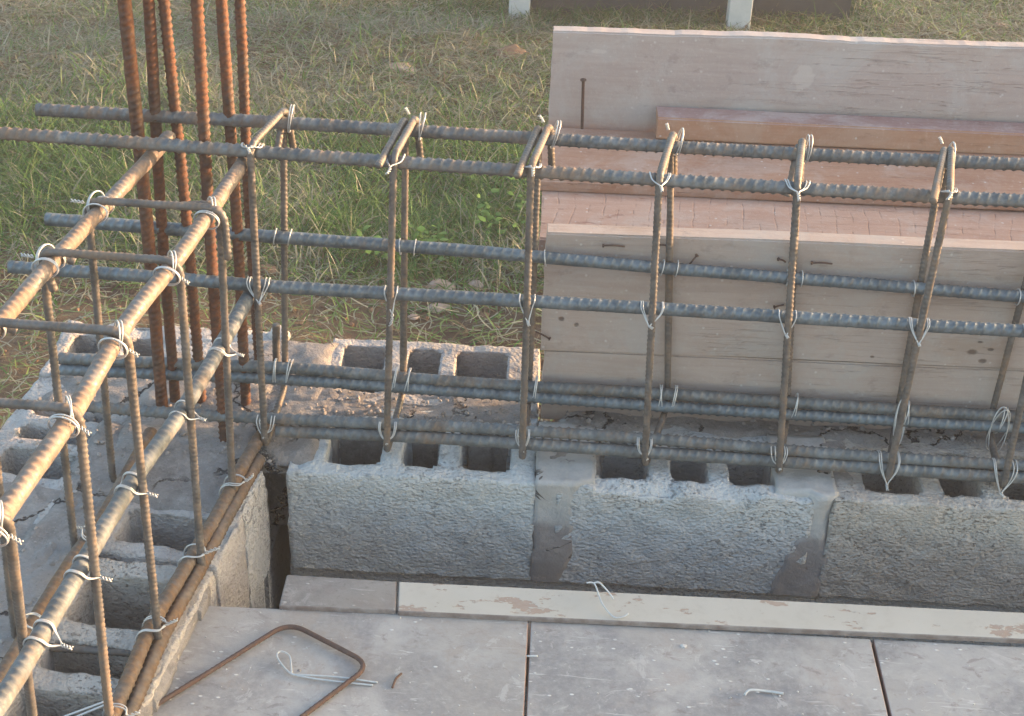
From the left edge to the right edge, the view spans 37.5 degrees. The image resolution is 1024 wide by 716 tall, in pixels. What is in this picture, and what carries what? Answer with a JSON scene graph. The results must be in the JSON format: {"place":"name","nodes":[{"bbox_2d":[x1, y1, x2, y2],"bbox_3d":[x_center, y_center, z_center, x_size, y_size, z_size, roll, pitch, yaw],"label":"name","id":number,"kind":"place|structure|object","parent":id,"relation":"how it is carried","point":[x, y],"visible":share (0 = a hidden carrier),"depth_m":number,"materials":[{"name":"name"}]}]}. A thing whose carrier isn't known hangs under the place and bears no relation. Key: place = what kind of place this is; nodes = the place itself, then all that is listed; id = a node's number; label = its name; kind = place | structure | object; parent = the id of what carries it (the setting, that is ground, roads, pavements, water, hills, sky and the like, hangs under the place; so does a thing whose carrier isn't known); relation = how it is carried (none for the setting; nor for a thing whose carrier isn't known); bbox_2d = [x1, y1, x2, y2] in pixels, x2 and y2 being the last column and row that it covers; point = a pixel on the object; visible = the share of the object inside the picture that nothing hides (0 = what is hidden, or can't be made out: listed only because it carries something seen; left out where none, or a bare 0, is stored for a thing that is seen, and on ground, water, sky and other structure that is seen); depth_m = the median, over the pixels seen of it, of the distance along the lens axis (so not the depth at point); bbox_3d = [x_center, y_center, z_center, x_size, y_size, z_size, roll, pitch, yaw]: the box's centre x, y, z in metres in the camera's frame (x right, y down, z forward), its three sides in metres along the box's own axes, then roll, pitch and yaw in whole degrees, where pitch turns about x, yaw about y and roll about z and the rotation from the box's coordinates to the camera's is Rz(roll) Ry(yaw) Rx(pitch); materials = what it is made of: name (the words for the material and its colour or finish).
{"place":"outdoors","nodes":[
{"label":"outdoors","id":0,"kind":"place"},
{"bbox_2d":[270,325,290,340],"bbox_3d":[-0.421,-0.039,2.736,0.038,0.042,0.028,3,32,1],"label":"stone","id":1,"kind":"object","parent":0,"point":[289,336],"visible":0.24,"depth_m":2.73,"materials":[{"name":"grey stone"}]},
{"bbox_2d":[0,0,1023,428],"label":"ground","id":2,"kind":"structure","parent":0,"point":[348,332],"depth_m":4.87,"materials":[{"name":"green plant"}]},
{"bbox_2d":[0,377,270,715],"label":"block wall","id":3,"kind":"structure","parent":2,"relation":"on","point":[234,576],"depth_m":2.25,"materials":[{"name":"grey concrete"}]},
{"bbox_2d":[64,701,103,715],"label":"tie wire","id":4,"kind":"object","parent":3,"relation":"on","point":[86,708],"visible":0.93,"depth_m":1.91,"materials":[{"name":"silver metal"}]},
{"bbox_2d":[0,130,272,715],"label":"beam cage","id":5,"kind":"object","parent":3,"relation":"on","point":[33,633],"visible":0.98,"depth_m":1.94,"materials":[{"name":"brown metal"}]},
{"bbox_2d":[0,353,1018,642],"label":"mortar crumbs","id":6,"kind":"object","parent":3,"relation":"on","point":[242,425],"visible":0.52,"depth_m":2.53,"materials":[{"name":"grey concrete"}]},
{"bbox_2d":[221,606,871,686],"bbox_3d":[0.340,0.455,2.222,1.560,0.067,0.065,3,32,1],"label":"timber bearer","id":7,"kind":"object","parent":3,"relation":"attached to","point":[528,653],"visible":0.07,"depth_m":2.20,"materials":[{"name":"brown wood"}]},
{"bbox_2d":[260,264,275,276],"bbox_3d":[-0.812,-0.284,5.003,0.071,0.052,0.052,3,32,1],"label":"stone","id":8,"kind":"object","parent":2,"relation":"on","point":[270,270],"visible":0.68,"depth_m":4.98,"materials":[{"name":"grey stone"}]},
{"bbox_2d":[0,219,542,375],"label":"soil clods","id":9,"kind":"object","parent":2,"relation":"on","point":[351,324],"visible":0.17,"depth_m":4.77,"materials":[{"name":"brown soil"}]},
{"bbox_2d":[35,320,539,608],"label":"block wall corner","id":10,"kind":"structure","parent":2,"relation":"on","point":[483,361],"depth_m":2.57,"materials":[{"name":"grey concrete"}]},
{"bbox_2d":[117,0,167,406],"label":"column bar","id":11,"kind":"object","parent":10,"relation":"in","point":[127,32],"depth_m":2.29,"materials":[{"name":"brown metal"}]},
{"bbox_2d":[143,0,179,402],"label":"column bar","id":12,"kind":"object","parent":10,"relation":"in","point":[151,40],"depth_m":2.33,"materials":[{"name":"brown metal"}]},
{"bbox_2d":[157,0,206,403],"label":"column bar","id":13,"kind":"object","parent":10,"relation":"in","point":[177,129],"depth_m":2.32,"materials":[{"name":"brown metal"}]},
{"bbox_2d":[190,0,226,441],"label":"column bar","id":14,"kind":"object","parent":10,"relation":"in","point":[200,78],"depth_m":2.20,"materials":[{"name":"brown metal"}]},
{"bbox_2d":[215,0,250,405],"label":"column bar","id":15,"kind":"object","parent":10,"relation":"in","point":[223,29],"depth_m":2.30,"materials":[{"name":"brown metal"}]},
{"bbox_2d":[234,0,256,359],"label":"column bar","id":16,"kind":"object","parent":10,"relation":"in","point":[242,56],"depth_m":2.37,"materials":[{"name":"brown metal"}]},
{"bbox_2d":[272,323,280,361],"bbox_3d":[-0.396,-0.016,2.533,0.017,0.093,0.014,3,32,1],"label":"bar stub","id":17,"kind":"object","parent":10,"relation":"on","point":[276,339],"visible":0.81,"depth_m":2.52,"materials":[{"name":"metal"}]},
{"bbox_2d":[351,225,419,263],"bbox_3d":[-0.423,-0.358,5.057,0.208,0.106,0.257,-21,39,-32],"label":"leafy weed","id":18,"kind":"object","parent":2,"relation":"on","point":[359,233],"visible":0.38,"depth_m":5.04,"materials":[{"name":"green plant"}]},
{"bbox_2d":[380,62,416,75],"bbox_3d":[-0.489,-1.247,6.493,0.167,0.049,0.110,3,32,1],"label":"stone","id":19,"kind":"object","parent":2,"relation":"on","point":[400,66],"visible":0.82,"depth_m":6.46,"materials":[{"name":"beige stone"}]},
{"bbox_2d":[407,314,419,319],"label":"stone","id":20,"kind":"object","parent":2,"relation":"on","point":[413,318],"visible":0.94,"depth_m":4.80,"materials":[{"name":"beige stone"}]},
{"bbox_2d":[408,224,456,259],"bbox_3d":[-0.282,-0.393,5.136,0.189,0.092,0.225,3,32,1],"label":"leafy weed","id":21,"kind":"object","parent":2,"relation":"on","point":[417,235],"visible":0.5,"depth_m":5.13,"materials":[{"name":"green plant"}]},
{"bbox_2d":[426,303,450,312],"bbox_3d":[-0.236,-0.164,4.884,0.084,0.023,0.058,3,32,1],"label":"stone","id":22,"kind":"object","parent":2,"relation":"on","point":[440,305],"visible":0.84,"depth_m":4.87,"materials":[{"name":"grey stone"}]},
{"bbox_2d":[425,278,455,289],"bbox_3d":[-0.235,-0.232,4.995,0.104,0.050,0.077,10,33,12],"label":"stone","id":23,"kind":"object","parent":2,"relation":"on","point":[433,281],"visible":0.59,"depth_m":4.97,"materials":[{"name":"grey stone"}]},
{"bbox_2d":[470,280,484,290],"bbox_3d":[-0.116,-0.236,4.986,0.056,0.043,0.053,3,32,1],"label":"stone","id":24,"kind":"object","parent":2,"relation":"on","point":[475,284],"visible":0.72,"depth_m":4.97,"materials":[{"name":"grey stone"}]},
{"bbox_2d":[479,312,489,317],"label":"stone","id":25,"kind":"object","parent":2,"relation":"on","point":[483,314],"visible":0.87,"depth_m":4.82,"materials":[{"name":"grey stone"}]},
{"bbox_2d":[468,176,540,234],"bbox_3d":[0.025,-0.490,5.284,0.318,0.121,0.364,21,36,26],"label":"leafy weed","id":26,"kind":"object","parent":2,"relation":"on","point":[484,212],"visible":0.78,"depth_m":5.25,"materials":[{"name":"green plant"}]},
{"bbox_2d":[488,44,528,64],"bbox_3d":[-0.014,-1.324,6.660,0.149,0.115,0.139,-23,40,-34],"label":"stone","id":27,"kind":"object","parent":2,"relation":"on","point":[516,47],"visible":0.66,"depth_m":6.62,"materials":[{"name":"beige stone"}]},
{"bbox_2d":[286,409,1023,715],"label":"block wall","id":28,"kind":"structure","parent":2,"relation":"on","point":[558,521],"depth_m":2.45,"materials":[{"name":"grey concrete"}]},
{"bbox_2d":[153,606,527,715],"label":"deck panel","id":29,"kind":"structure","parent":28,"relation":"on","point":[451,664],"depth_m":2.07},
{"bbox_2d":[158,624,365,715],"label":"loose stirrup","id":30,"kind":"object","parent":29,"relation":"on","point":[310,710],"visible":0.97,"depth_m":2.06,"materials":[{"name":"brown metal"}]},
{"bbox_2d":[276,651,377,685],"bbox_3d":[-0.257,0.429,2.049,0.148,0.010,0.033,12,33,15],"label":"tie wire","id":31,"kind":"object","parent":29,"relation":"on","point":[293,674],"visible":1,"depth_m":2.04,"materials":[{"name":"silver metal"}]},
{"bbox_2d":[279,575,396,613],"bbox_3d":[-0.249,0.344,2.188,0.168,0.008,0.068,3,32,1],"label":"edge board","id":32,"kind":"object","parent":29,"relation":"on","point":[306,593],"visible":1,"depth_m":2.18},
{"bbox_2d":[391,673,401,687],"bbox_3d":[-0.157,0.437,2.048,0.005,0.004,0.030,13,34,17],"label":"rust flake","id":33,"kind":"object","parent":29,"relation":"on","point":[396,678],"visible":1,"depth_m":2.05,"materials":[{"name":"brown metal"}]},
{"bbox_2d":[398,582,1023,643],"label":"edge board","id":34,"kind":"object","parent":29,"relation":"on","point":[509,603],"visible":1,"depth_m":2.18,"materials":[{"name":"beige paint"}]},
{"bbox_2d":[586,581,628,618],"bbox_3d":[0.138,0.347,2.178,0.026,0.020,0.075,-17,37,-28],"label":"tie wire","id":35,"kind":"object","parent":34,"relation":"on","point":[605,588],"visible":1,"depth_m":2.18,"materials":[{"name":"silver metal"}]},
{"bbox_2d":[0,103,1023,497],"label":"beam cage","id":36,"kind":"object","parent":28,"relation":"on","point":[780,455],"visible":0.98,"depth_m":2.37,"materials":[{"name":"grey metal"}]},
{"bbox_2d":[526,621,887,715],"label":"deck panel","id":37,"kind":"structure","parent":28,"relation":"on","point":[629,671],"depth_m":2.09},
{"bbox_2d":[205,606,974,714],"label":"deck grit","id":38,"kind":"object","parent":37,"relation":"on","point":[588,686],"visible":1,"depth_m":2.06,"materials":[{"name":"gravel"}]},
{"bbox_2d":[744,688,783,695],"bbox_3d":[0.342,0.454,2.053,0.056,0.008,0.010,-1,32,-6],"label":"tie wire","id":39,"kind":"object","parent":37,"relation":"on","point":[762,690],"visible":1,"depth_m":2.05,"materials":[{"name":"silver metal"}]},
{"bbox_2d":[540,350,1023,432],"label":"plank","id":40,"kind":"object","parent":28,"relation":"on","point":[958,386],"visible":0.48,"depth_m":2.51,"materials":[{"name":"beige wood"}]},
{"bbox_2d":[535,223,1023,368],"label":"plank","id":41,"kind":"object","parent":40,"relation":"on","point":[997,264],"visible":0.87,"depth_m":2.42,"materials":[{"name":"beige wood"}]},
{"bbox_2d":[538,191,1023,250],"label":"plank","id":42,"kind":"object","parent":41,"relation":"attached to","point":[563,207],"visible":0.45,"depth_m":2.53,"materials":[{"name":"beige wood"}]},
{"bbox_2d":[540,127,1023,210],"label":"plank","id":43,"kind":"object","parent":42,"relation":"on","point":[966,180],"visible":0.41,"depth_m":2.63,"materials":[{"name":"beige wood"}]},
{"bbox_2d":[580,78,585,128],"bbox_3d":[0.126,-0.456,2.730,0.012,0.102,0.013,3,32,1],"label":"nail","id":44,"kind":"object","parent":43,"relation":"on","point":[582,80],"visible":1,"depth_m":2.73,"materials":[{"name":"grey metal"}]},
{"bbox_2d":[548,26,1023,131],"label":"plank","id":45,"kind":"object","parent":43,"relation":"on","point":[634,77],"visible":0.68,"depth_m":2.72,"materials":[{"name":"beige wood"}]},
{"bbox_2d":[655,106,1023,154],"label":"timber beam","id":46,"kind":"structure","parent":43,"relation":"on","point":[831,130],"depth_m":2.71,"materials":[{"name":"beige wood"}]},
{"bbox_2d":[872,640,1023,715],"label":"deck panel","id":47,"kind":"structure","parent":28,"relation":"on","point":[989,681],"depth_m":2.10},
{"bbox_2d":[509,0,851,30],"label":"raised building","id":48,"kind":"structure","parent":2,"relation":"on","point":[739,12],"depth_m":7.28,"materials":[{"name":"white paint"}]},
{"bbox_2d":[859,5,883,12],"bbox_3d":[1.789,-1.732,7.497,0.128,0.034,0.090,3,32,1],"label":"stone","id":49,"kind":"object","parent":2,"relation":"on","point":[871,9],"visible":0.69,"depth_m":7.48,"materials":[{"name":"beige stone"}]},
{"bbox_2d":[991,22,1006,28],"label":"stone","id":50,"kind":"object","parent":2,"relation":"on","point":[998,24],"visible":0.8,"depth_m":7.30,"materials":[{"name":"beige stone"}]}
]}

